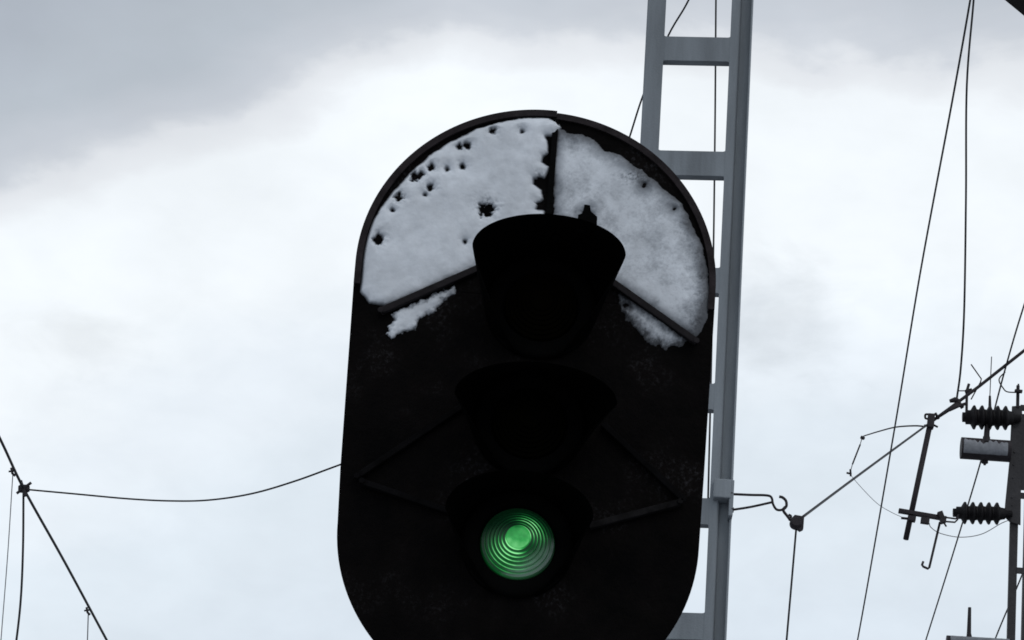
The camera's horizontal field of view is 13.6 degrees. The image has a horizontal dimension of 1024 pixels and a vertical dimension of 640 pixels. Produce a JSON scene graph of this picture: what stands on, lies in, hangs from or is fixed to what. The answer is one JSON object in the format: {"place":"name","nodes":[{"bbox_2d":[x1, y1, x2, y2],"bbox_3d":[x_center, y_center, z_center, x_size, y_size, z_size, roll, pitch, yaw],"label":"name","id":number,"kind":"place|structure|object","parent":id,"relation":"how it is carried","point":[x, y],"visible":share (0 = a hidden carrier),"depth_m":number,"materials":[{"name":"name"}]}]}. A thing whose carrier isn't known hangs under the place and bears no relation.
{"place":"outdoors","nodes":[
{"label":"outdoors","id":0,"kind":"place"},
{"bbox_2d":[0,0,1023,639],"label":"sky","id":1,"kind":"structure","parent":0,"point":[188,188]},
{"bbox_2d":[629,0,688,136],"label":"guy wire","id":2,"kind":"object","parent":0,"point":[678,17],"visible":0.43,"depth_m":18.32,"materials":[{"name":"black metal"}]},
{"bbox_2d":[857,0,970,639],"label":"overhead line","id":3,"kind":"object","parent":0,"point":[958,66],"visible":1,"depth_m":14.95,"materials":[{"name":"metal"}]},
{"label":"ground","id":4,"kind":"structure","parent":0,"visible":0},
{"bbox_2d":[337,110,715,639],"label":"railway signal","id":5,"kind":"object","parent":4,"relation":"on","point":[527,389],"visible":1,"depth_m":7.63,"materials":[{"name":"paint"}]},
{"bbox_2d":[640,0,753,639],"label":"lattice mast","id":6,"kind":"object","parent":4,"relation":"on","point":[728,166],"visible":0.57,"depth_m":14.76,"materials":[{"name":"metal"}]},
{"bbox_2d":[29,464,340,501],"bbox_3d":[-0.724,0.334,14.662,2.203,0.509,0.514,-4,-23,19],"label":"cross wire","id":7,"kind":"object","parent":6,"relation":"attached to","point":[189,500],"visible":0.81,"depth_m":14.86,"materials":[{"name":"black metal"}]},
{"bbox_2d":[0,436,107,639],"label":"carrier wire","id":8,"kind":"object","parent":7,"relation":"attached to","point":[24,489],"visible":1,"depth_m":15.43,"materials":[{"name":"metal"}]},
{"bbox_2d":[1,475,12,639],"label":"dropper wire","id":9,"kind":"object","parent":8,"relation":"hanging from","point":[7,557],"visible":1,"depth_m":14.87,"materials":[{"name":"black metal"}]},
{"bbox_2d":[15,493,24,639],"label":"hanging cable","id":10,"kind":"object","parent":8,"relation":"hanging from","point":[22,561],"visible":1,"depth_m":15.02,"materials":[{"name":"metal"}]},
{"bbox_2d":[87,615,88,639],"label":"dropper wire","id":11,"kind":"object","parent":8,"relation":"hanging from","point":[87,626],"visible":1,"depth_m":16.37,"materials":[{"name":"grey metal"}]},
{"bbox_2d":[707,0,716,497],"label":"vertical cable","id":12,"kind":"object","parent":6,"relation":"attached to","point":[708,481],"visible":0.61,"depth_m":15.52,"materials":[{"name":"metal"}]},
{"bbox_2d":[713,478,803,531],"bbox_3d":[0.820,0.633,14.341,0.313,0.163,0.125,3,-22,4],"label":"bracket arm","id":13,"kind":"object","parent":6,"relation":"attached to","point":[723,491],"visible":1,"depth_m":14.30},
{"bbox_2d":[786,530,796,639],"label":"hanging wire","id":14,"kind":"object","parent":13,"relation":"hanging from","point":[791,583],"visible":1,"depth_m":14.20,"materials":[{"name":"black metal"}]},
{"bbox_2d":[802,424,926,516],"bbox_3d":[1.404,0.566,16.786,0.027,2.131,4.624,0,-22,10],"label":"tie wire","id":15,"kind":"object","parent":13,"relation":"attached to","point":[854,478],"visible":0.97,"depth_m":16.39,"materials":[{"name":"black metal"}]},
{"bbox_2d":[946,357,1023,639],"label":"catenary mast","id":16,"kind":"object","parent":4,"relation":"on","point":[985,449],"visible":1,"depth_m":19.14,"materials":[{"name":"metal"}]},
{"bbox_2d":[846,349,1023,569],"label":"swivel bracket","id":17,"kind":"object","parent":16,"relation":"attached to","point":[911,512],"visible":0.98,"depth_m":19.08,"materials":[{"name":"metal"}]},
{"bbox_2d":[929,520,1007,537],"bbox_3d":[2.018,0.919,18.995,0.350,0.098,0.004,4,-22,0],"label":"bond wire","id":18,"kind":"object","parent":17,"relation":"hanging from","point":[970,536],"visible":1,"depth_m":18.98,"materials":[{"name":"black metal"}]},
{"bbox_2d":[956,0,974,397],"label":"jumper cable","id":19,"kind":"object","parent":16,"relation":"attached to","point":[965,233],"visible":1,"depth_m":19.47,"materials":[{"name":"metal"}]},
{"bbox_2d":[925,304,1023,639],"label":"overhead line","id":20,"kind":"object","parent":16,"relation":"attached to","point":[976,474],"visible":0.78,"depth_m":20.82,"materials":[{"name":"metal"}]},
{"bbox_2d":[995,574,1021,637],"bbox_3d":[2.380,1.405,20.655,0.019,0.008,3.792,4,-22,1],"label":"overhead line","id":21,"kind":"object","parent":16,"relation":"attached to","point":[1006,610],"visible":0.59,"depth_m":20.73,"materials":[{"name":"metal"}]},
{"bbox_2d":[1005,0,1023,14],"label":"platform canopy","id":22,"kind":"object","parent":4,"relation":"on","point":[1018,5],"depth_m":5.99,"materials":[{"name":"metal"}]}
]}

